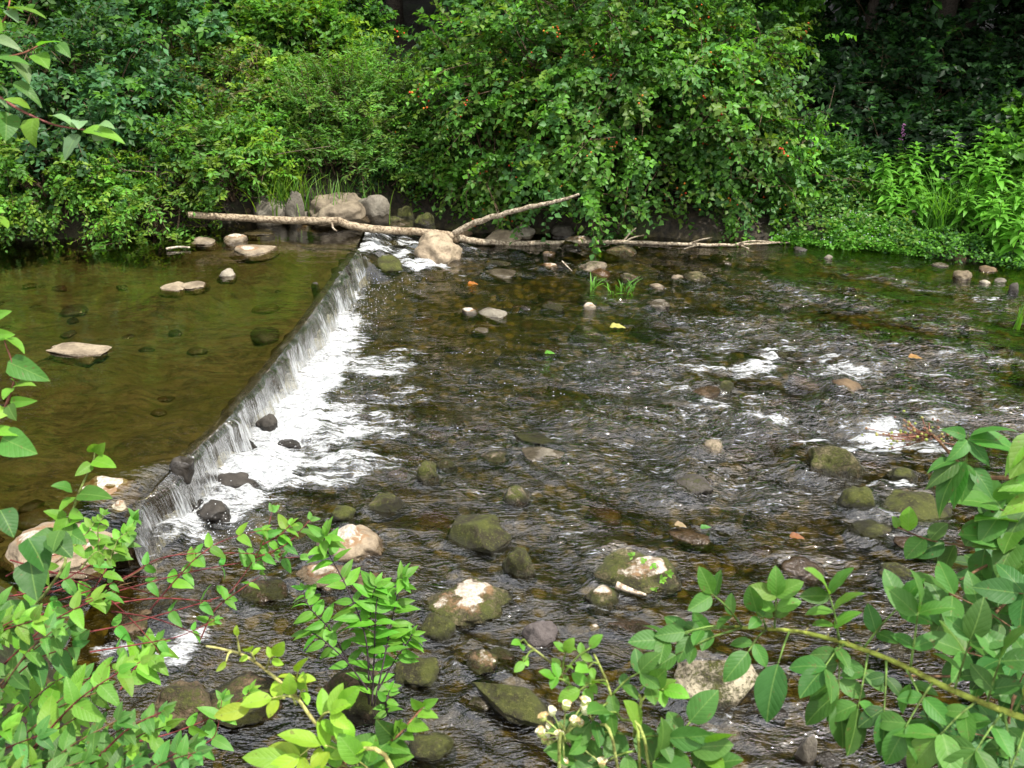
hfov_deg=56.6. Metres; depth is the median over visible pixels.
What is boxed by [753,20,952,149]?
shrub
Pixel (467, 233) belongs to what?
river stone
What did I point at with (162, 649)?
red dogwood
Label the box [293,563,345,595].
boulder
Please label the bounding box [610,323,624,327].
fallen leaf
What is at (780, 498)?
river stone
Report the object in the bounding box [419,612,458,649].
river stone
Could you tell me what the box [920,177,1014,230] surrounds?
bank grass
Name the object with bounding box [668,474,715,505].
river stone
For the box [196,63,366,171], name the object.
shrub
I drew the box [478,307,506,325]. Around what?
river stone
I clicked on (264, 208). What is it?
boulder
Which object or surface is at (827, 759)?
river stone
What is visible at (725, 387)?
river stone
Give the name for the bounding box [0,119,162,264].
shrub
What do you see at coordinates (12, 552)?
boulder
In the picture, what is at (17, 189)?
shrub
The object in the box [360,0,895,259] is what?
shrub
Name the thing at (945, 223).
bank grass
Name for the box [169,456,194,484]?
river stone
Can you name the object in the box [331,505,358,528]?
river stone
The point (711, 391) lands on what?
river stone
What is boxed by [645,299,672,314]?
river stone
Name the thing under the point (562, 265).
river stone
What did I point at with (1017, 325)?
grass tuft
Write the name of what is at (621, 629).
river stone
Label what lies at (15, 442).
dogwood branch
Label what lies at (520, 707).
river stone
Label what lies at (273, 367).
waterfall
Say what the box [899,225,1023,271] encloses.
bank cover
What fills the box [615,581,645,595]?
driftwood
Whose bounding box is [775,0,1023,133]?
shrub
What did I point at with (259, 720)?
river stone
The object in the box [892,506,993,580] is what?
wild rose
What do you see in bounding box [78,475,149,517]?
boulder
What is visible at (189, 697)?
river stone
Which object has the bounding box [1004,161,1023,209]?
tall herb
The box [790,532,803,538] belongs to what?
fallen leaf
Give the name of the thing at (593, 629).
river stone
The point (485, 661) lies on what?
river stone
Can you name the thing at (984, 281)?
river stone
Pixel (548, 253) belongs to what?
river stone
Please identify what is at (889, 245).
forget me not patch
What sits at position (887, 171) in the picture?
tall herb
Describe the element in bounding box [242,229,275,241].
river stone
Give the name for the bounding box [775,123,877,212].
shrub
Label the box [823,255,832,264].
river stone
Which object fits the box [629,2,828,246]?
shrub
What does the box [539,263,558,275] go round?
river stone
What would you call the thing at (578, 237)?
river stone
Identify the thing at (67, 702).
red dogwood
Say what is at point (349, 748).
rose shoot
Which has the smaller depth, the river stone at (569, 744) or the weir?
the river stone at (569, 744)
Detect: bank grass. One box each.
[893,174,1011,232]
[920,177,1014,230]
[977,182,1023,239]
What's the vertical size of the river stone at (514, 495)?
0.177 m
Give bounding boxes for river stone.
[46,342,111,366]
[104,609,177,656]
[109,500,129,523]
[154,680,212,739]
[160,281,185,297]
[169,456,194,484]
[173,492,206,526]
[179,281,210,294]
[187,750,212,767]
[188,237,219,251]
[196,499,230,529]
[205,671,294,736]
[211,472,266,499]
[217,268,236,283]
[223,233,247,249]
[227,577,295,617]
[228,434,263,462]
[229,244,279,262]
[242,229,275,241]
[255,413,277,441]
[259,389,267,409]
[278,439,300,450]
[288,462,306,475]
[295,225,329,236]
[311,282,319,297]
[324,668,403,735]
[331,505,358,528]
[348,572,383,603]
[352,452,376,469]
[356,272,368,282]
[366,492,412,522]
[369,255,402,275]
[374,248,386,257]
[388,214,414,227]
[391,657,442,701]
[397,205,414,222]
[405,732,456,767]
[413,460,440,490]
[414,212,435,229]
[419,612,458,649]
[436,459,457,474]
[442,514,511,560]
[457,694,494,719]
[458,230,472,244]
[460,307,477,321]
[464,245,491,256]
[465,646,516,678]
[471,327,487,334]
[471,682,560,730]
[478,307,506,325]
[478,449,511,466]
[481,270,489,280]
[485,229,521,248]
[485,260,510,269]
[487,268,516,283]
[501,547,536,587]
[502,485,532,508]
[507,433,566,451]
[511,224,534,240]
[516,447,568,481]
[518,306,531,316]
[521,620,557,656]
[522,270,536,277]
[539,251,556,262]
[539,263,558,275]
[541,303,564,317]
[544,728,594,748]
[551,225,574,240]
[555,262,568,272]
[556,244,581,256]
[562,235,589,248]
[576,261,606,276]
[581,302,596,317]
[582,584,621,619]
[589,624,599,636]
[597,618,656,640]
[602,245,636,262]
[620,273,637,284]
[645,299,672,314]
[648,283,664,295]
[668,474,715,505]
[668,528,714,553]
[669,274,683,285]
[681,271,712,291]
[685,385,720,405]
[695,439,726,463]
[707,525,731,543]
[715,380,734,397]
[723,261,731,270]
[746,706,788,727]
[754,666,790,685]
[760,491,790,513]
[772,351,788,363]
[777,303,792,313]
[777,556,827,589]
[790,734,816,767]
[791,246,807,256]
[814,750,841,767]
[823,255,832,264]
[828,378,866,402]
[838,515,901,550]
[876,562,912,584]
[880,756,906,767]
[882,467,917,487]
[893,535,972,562]
[931,262,948,272]
[952,270,971,286]
[955,254,966,263]
[976,265,998,278]
[978,280,990,288]
[993,278,1006,287]
[1005,282,1018,298]
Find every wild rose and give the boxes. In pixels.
[511,634,742,767]
[628,565,1023,767]
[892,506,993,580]
[904,548,1023,767]
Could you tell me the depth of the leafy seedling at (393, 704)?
3.61 m
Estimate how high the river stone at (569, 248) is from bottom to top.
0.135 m
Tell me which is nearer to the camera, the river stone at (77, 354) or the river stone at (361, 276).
the river stone at (77, 354)
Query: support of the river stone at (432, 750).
on the ground at (72, 414)
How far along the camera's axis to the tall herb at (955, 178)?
9.23 m
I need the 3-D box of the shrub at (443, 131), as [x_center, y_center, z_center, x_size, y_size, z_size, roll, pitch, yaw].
[-0.126,-2.410,9.703,2.336,2.310,1.755,0,27,0]
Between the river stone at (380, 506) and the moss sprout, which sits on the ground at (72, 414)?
the river stone at (380, 506)
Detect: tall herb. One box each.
[853,174,876,209]
[866,153,898,207]
[868,177,904,219]
[875,192,908,225]
[892,141,925,196]
[896,166,926,213]
[897,192,937,231]
[915,174,954,219]
[916,144,946,202]
[929,131,964,200]
[943,152,976,213]
[944,187,981,232]
[952,125,994,195]
[961,147,997,221]
[966,191,1002,237]
[973,157,1015,226]
[975,132,1009,200]
[977,198,1020,256]
[990,213,1023,267]
[995,143,1023,199]
[995,180,1023,230]
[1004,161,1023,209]
[1005,210,1023,244]
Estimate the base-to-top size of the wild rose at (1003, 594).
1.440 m
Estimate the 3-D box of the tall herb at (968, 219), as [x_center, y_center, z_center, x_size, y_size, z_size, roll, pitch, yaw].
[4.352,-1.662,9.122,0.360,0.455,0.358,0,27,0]
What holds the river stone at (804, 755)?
on the ground at (72, 414)
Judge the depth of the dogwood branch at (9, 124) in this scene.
1.74 m
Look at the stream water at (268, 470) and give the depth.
6.57 m
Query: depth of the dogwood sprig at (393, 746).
1.39 m
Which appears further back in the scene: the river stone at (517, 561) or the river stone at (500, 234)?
the river stone at (500, 234)
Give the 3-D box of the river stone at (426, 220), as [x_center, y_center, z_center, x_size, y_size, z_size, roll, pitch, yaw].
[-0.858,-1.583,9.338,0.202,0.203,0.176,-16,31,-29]
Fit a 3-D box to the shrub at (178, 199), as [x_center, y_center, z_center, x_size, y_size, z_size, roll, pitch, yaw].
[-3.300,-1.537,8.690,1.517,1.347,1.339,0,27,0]
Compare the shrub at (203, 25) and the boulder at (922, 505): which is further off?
the shrub at (203, 25)
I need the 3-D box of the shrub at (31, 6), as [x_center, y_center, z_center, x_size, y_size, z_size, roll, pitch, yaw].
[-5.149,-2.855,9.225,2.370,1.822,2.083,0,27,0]
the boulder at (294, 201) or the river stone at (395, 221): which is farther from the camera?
the river stone at (395, 221)
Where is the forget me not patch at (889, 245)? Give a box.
[824,207,933,259]
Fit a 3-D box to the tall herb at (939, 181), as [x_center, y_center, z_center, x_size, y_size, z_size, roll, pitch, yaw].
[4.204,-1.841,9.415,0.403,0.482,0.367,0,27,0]
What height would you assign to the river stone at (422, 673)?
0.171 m
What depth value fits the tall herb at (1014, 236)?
8.66 m
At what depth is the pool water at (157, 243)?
8.40 m
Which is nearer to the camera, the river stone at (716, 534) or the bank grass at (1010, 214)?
the river stone at (716, 534)
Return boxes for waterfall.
[122,248,369,583]
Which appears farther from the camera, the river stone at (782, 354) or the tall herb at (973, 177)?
the tall herb at (973, 177)
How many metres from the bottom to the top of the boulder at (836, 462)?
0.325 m
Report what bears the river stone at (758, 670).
on the ground at (72, 414)
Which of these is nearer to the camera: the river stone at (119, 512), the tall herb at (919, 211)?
the river stone at (119, 512)
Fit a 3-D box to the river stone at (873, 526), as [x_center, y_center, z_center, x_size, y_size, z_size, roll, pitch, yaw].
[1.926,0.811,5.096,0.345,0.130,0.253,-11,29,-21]
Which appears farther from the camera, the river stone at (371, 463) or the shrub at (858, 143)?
the shrub at (858, 143)
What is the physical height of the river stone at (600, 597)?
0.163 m
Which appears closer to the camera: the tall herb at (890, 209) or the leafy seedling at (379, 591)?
the leafy seedling at (379, 591)
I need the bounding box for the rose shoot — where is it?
[206,625,393,767]
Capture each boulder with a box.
[0,522,116,580]
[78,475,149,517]
[253,194,289,229]
[285,191,305,240]
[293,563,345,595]
[306,192,369,229]
[316,524,386,569]
[358,195,390,225]
[414,230,464,271]
[420,576,522,632]
[586,547,682,607]
[674,660,757,724]
[799,445,865,490]
[836,486,875,518]
[871,489,957,535]
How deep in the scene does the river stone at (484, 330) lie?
7.41 m
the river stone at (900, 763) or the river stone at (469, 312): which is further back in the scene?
the river stone at (469, 312)
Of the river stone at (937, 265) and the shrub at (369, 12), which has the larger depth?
the shrub at (369, 12)
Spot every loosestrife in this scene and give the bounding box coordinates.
[804,137,816,186]
[891,124,908,182]
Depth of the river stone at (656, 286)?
8.22 m
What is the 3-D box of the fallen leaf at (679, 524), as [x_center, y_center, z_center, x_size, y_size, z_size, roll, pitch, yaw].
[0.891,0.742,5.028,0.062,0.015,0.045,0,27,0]
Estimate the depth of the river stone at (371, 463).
5.71 m
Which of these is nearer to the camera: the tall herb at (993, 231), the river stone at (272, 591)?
the river stone at (272, 591)
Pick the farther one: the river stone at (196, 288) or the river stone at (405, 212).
the river stone at (405, 212)
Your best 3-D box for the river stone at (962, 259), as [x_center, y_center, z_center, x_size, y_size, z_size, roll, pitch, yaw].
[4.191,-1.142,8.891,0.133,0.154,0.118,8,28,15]
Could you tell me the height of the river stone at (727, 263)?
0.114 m
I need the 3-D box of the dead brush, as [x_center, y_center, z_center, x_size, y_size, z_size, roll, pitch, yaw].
[-2.885,-1.749,8.944,2.394,1.188,0.762,0,27,0]
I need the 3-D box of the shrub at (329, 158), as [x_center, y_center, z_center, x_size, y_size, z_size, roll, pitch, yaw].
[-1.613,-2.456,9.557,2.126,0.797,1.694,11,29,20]
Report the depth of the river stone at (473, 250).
9.11 m
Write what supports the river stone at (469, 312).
on the ground at (72, 414)
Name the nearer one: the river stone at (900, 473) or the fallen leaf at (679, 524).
the fallen leaf at (679, 524)
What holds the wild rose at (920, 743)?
on the ground at (72, 414)
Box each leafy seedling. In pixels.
[291,517,426,705]
[373,681,402,718]
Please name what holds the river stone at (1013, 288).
on the ground at (72, 414)
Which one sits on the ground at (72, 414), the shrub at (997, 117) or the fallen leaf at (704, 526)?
the shrub at (997, 117)
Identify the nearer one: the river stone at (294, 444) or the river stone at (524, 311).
the river stone at (294, 444)
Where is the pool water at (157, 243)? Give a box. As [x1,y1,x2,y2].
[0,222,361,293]
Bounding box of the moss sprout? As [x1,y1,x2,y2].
[628,552,673,591]
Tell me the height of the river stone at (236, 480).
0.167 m
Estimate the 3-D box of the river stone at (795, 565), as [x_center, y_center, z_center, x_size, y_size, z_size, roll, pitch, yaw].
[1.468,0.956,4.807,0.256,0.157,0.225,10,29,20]
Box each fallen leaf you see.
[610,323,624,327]
[675,521,686,527]
[700,524,710,528]
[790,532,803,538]
[908,353,921,358]
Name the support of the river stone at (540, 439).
on the ground at (72, 414)
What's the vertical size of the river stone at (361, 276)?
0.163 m
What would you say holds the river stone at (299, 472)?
on the ground at (72, 414)
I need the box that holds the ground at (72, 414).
[0,0,1023,767]
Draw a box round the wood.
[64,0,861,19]
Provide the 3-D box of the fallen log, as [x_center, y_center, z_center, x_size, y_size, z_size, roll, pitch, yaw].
[-0.087,-1.519,8.816,5.640,0.737,0.820,0,27,0]
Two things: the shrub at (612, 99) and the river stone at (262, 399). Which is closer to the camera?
the river stone at (262, 399)
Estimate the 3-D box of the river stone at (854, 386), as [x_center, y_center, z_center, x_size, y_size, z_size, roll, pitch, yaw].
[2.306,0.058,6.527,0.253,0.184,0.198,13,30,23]
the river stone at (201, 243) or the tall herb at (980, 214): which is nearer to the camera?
the river stone at (201, 243)
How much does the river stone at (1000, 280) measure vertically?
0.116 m
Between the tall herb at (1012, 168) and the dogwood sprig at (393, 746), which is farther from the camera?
the tall herb at (1012, 168)
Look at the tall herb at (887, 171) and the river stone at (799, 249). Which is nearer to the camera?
the river stone at (799, 249)
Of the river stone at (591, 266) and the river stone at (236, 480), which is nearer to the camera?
the river stone at (236, 480)
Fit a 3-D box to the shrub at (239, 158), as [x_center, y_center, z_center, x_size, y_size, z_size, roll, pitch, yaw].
[-2.799,-2.126,8.863,1.723,1.314,1.524,0,27,0]
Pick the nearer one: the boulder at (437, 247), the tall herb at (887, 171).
the boulder at (437, 247)
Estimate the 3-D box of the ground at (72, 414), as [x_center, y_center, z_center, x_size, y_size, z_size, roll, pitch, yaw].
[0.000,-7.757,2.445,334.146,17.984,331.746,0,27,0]
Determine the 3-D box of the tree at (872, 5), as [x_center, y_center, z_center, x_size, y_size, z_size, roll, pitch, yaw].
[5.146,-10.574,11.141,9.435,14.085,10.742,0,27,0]
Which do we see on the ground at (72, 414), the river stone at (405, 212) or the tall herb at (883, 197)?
the tall herb at (883, 197)
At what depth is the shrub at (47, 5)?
10.07 m
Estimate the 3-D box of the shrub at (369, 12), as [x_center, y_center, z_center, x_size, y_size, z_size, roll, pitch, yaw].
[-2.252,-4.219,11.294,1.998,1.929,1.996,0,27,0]
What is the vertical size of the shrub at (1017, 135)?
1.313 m
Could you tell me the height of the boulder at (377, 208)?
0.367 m
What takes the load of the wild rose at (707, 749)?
on the ground at (72, 414)
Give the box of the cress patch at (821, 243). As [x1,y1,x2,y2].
[769,228,833,249]
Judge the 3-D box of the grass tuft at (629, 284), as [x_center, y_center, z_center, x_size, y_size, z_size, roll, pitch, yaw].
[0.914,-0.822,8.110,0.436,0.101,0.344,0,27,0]
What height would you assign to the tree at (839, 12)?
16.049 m
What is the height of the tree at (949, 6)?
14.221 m
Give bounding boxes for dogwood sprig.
[1,442,135,645]
[342,698,437,767]
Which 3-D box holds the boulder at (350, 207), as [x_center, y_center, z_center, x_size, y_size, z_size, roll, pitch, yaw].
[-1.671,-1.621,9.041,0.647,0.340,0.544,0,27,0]
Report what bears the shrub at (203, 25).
on the ground at (72, 414)
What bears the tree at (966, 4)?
on the ground at (72, 414)
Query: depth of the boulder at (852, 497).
5.22 m
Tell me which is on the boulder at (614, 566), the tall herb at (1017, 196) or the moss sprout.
the moss sprout
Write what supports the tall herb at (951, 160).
on the ground at (72, 414)
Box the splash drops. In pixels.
[165,272,426,537]
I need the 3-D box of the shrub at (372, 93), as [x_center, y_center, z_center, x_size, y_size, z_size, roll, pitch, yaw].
[-1.653,-2.862,9.600,1.977,1.414,2.021,24,36,39]
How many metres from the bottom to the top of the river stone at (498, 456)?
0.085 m
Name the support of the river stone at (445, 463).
on the ground at (72, 414)
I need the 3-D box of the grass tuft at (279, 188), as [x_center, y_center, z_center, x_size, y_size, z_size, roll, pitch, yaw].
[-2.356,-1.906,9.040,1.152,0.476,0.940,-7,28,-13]
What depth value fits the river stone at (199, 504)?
5.23 m
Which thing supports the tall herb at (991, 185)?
on the ground at (72, 414)
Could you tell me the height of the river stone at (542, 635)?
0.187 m
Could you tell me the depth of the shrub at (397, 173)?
9.43 m
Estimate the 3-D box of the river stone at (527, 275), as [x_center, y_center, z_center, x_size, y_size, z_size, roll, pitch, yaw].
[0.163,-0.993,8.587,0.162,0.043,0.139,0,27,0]
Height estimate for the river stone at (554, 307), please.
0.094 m
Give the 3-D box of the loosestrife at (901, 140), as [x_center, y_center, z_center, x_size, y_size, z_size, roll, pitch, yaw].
[4.070,-2.345,10.028,0.216,0.796,0.199,6,28,11]
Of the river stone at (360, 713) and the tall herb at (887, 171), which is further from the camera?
the tall herb at (887, 171)
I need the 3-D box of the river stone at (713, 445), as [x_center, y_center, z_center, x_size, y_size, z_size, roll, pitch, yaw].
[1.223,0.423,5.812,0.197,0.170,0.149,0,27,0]
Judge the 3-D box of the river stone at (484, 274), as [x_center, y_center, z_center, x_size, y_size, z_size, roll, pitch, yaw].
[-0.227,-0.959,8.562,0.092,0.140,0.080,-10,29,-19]
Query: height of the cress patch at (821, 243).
0.146 m
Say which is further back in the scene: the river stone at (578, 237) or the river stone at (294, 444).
the river stone at (578, 237)
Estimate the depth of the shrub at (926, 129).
10.28 m
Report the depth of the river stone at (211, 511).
5.16 m
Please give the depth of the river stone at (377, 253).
8.80 m
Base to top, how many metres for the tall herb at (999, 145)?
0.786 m
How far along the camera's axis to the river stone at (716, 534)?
5.04 m
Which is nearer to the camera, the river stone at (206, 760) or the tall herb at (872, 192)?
the river stone at (206, 760)
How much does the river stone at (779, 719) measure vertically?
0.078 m
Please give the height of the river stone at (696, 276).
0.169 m
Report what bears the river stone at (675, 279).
on the ground at (72, 414)
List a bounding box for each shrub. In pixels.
[0,0,122,174]
[0,0,171,73]
[0,0,249,209]
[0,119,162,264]
[0,139,69,254]
[1,0,36,35]
[26,0,311,111]
[67,141,239,269]
[119,27,329,176]
[119,80,306,236]
[169,0,393,106]
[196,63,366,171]
[246,25,449,180]
[261,0,409,79]
[267,103,453,194]
[325,104,470,203]
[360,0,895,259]
[382,29,604,235]
[401,0,646,120]
[555,0,839,100]
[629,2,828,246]
[714,0,1023,99]
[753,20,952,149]
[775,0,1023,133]
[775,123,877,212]
[776,138,936,204]
[814,76,1020,207]
[830,0,1023,93]
[861,410,1023,577]
[903,99,1023,195]
[911,35,1023,121]
[970,88,1023,206]
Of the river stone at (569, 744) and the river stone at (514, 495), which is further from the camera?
the river stone at (514, 495)
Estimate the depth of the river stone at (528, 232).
9.35 m
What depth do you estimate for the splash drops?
6.14 m
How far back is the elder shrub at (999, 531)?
1.58 m
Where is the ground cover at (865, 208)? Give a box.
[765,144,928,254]
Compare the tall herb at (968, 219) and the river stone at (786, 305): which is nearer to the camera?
the river stone at (786, 305)
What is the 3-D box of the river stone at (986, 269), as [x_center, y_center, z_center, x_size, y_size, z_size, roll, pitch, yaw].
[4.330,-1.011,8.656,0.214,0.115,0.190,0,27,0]
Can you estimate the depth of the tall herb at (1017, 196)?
8.89 m
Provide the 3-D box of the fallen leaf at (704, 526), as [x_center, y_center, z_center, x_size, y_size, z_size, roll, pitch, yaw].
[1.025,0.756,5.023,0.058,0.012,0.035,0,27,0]
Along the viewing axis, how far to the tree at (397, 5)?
15.80 m
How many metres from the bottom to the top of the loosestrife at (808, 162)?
0.709 m
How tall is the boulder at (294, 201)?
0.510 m
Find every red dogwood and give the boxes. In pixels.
[0,507,213,767]
[5,503,319,765]
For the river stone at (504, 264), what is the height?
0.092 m
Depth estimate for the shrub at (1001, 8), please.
13.19 m
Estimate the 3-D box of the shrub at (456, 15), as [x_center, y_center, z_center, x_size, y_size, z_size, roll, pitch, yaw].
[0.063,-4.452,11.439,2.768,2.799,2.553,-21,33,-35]
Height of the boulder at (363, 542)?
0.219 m
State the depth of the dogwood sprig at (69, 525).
1.85 m
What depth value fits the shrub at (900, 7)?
12.91 m
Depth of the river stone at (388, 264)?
8.50 m
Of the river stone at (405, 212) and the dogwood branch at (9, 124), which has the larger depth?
the river stone at (405, 212)
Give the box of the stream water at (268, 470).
[90,228,1023,767]
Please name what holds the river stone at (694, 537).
on the ground at (72, 414)
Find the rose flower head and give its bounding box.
[535,695,607,767]
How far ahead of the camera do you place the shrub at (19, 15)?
10.74 m
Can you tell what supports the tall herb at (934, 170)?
on the ground at (72, 414)
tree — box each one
[386,0,404,34]
[675,0,908,46]
[757,0,857,47]
[772,0,958,100]
[797,0,981,41]
[819,0,932,71]
[898,0,1009,27]
[1007,0,1023,70]
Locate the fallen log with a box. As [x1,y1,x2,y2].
[188,193,790,248]
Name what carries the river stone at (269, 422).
on the ground at (72, 414)
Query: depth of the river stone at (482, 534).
4.95 m
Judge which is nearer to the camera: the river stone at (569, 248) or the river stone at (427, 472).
the river stone at (427, 472)
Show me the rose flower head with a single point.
(559, 733)
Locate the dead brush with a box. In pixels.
[80,137,328,236]
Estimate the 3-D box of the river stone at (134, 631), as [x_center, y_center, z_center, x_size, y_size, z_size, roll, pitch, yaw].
[-1.728,1.151,4.408,0.326,0.139,0.301,0,27,0]
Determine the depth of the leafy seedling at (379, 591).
3.72 m
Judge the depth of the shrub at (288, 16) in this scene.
10.12 m
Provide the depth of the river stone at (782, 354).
6.99 m
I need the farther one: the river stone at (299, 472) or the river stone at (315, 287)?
the river stone at (315, 287)
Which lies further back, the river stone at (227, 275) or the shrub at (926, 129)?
the shrub at (926, 129)
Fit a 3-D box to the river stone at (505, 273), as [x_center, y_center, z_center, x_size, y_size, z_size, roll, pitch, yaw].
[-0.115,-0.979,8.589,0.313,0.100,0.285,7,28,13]
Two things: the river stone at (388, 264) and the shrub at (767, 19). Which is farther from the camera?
the shrub at (767, 19)
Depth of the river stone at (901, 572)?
4.70 m
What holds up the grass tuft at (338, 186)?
on the ground at (72, 414)
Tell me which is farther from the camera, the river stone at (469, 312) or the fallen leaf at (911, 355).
the river stone at (469, 312)
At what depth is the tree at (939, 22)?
11.12 m
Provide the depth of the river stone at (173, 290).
7.46 m
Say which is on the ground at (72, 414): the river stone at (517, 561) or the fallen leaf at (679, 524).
the river stone at (517, 561)
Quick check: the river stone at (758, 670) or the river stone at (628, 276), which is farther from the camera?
the river stone at (628, 276)
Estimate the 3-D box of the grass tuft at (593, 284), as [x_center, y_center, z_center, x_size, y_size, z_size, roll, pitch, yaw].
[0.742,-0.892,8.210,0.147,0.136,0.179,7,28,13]
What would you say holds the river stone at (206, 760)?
on the ground at (72, 414)
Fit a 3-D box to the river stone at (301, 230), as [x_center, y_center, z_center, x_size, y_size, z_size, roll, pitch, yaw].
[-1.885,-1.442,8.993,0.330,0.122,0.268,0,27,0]
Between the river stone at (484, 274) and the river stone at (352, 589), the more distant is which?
the river stone at (484, 274)
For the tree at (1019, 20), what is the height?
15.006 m
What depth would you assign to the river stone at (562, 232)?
9.35 m
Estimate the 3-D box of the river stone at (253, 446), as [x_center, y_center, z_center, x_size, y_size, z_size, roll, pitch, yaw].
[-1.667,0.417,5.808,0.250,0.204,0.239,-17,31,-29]
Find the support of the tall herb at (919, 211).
on the ground at (72, 414)
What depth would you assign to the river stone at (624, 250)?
8.99 m
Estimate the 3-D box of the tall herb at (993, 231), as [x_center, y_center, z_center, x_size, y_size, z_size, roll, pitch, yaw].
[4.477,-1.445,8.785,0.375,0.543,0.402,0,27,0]
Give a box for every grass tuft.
[198,154,324,215]
[290,165,393,223]
[590,272,606,290]
[592,276,642,295]
[1013,304,1023,329]
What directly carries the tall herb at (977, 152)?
on the ground at (72, 414)
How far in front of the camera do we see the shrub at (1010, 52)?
11.49 m
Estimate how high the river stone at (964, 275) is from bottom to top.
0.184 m
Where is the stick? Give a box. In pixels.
[166,246,189,249]
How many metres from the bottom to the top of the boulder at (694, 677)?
0.225 m
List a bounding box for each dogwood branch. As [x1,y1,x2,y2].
[0,0,124,228]
[0,310,49,456]
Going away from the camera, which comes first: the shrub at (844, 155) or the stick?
the stick
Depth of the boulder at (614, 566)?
4.68 m
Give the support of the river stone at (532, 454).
on the ground at (72, 414)
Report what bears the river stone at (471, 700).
on the ground at (72, 414)
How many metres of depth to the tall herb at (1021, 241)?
8.85 m
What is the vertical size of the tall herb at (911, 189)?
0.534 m
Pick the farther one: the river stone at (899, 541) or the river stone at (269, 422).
the river stone at (269, 422)
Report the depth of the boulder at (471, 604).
4.49 m
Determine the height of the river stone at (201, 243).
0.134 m
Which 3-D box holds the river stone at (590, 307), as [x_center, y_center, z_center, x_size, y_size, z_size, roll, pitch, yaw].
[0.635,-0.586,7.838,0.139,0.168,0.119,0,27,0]
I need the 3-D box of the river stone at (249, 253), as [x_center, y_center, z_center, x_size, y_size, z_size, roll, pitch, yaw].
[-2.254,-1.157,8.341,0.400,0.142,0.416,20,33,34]
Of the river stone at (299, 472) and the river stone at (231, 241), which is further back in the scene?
the river stone at (231, 241)
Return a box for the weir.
[107,253,357,587]
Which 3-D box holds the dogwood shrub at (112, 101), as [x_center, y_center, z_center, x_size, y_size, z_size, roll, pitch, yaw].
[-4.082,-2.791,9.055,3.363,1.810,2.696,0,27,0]
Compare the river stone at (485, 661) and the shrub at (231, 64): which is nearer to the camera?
the river stone at (485, 661)
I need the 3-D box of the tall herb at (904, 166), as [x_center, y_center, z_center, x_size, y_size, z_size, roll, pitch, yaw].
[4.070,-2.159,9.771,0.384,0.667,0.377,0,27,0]

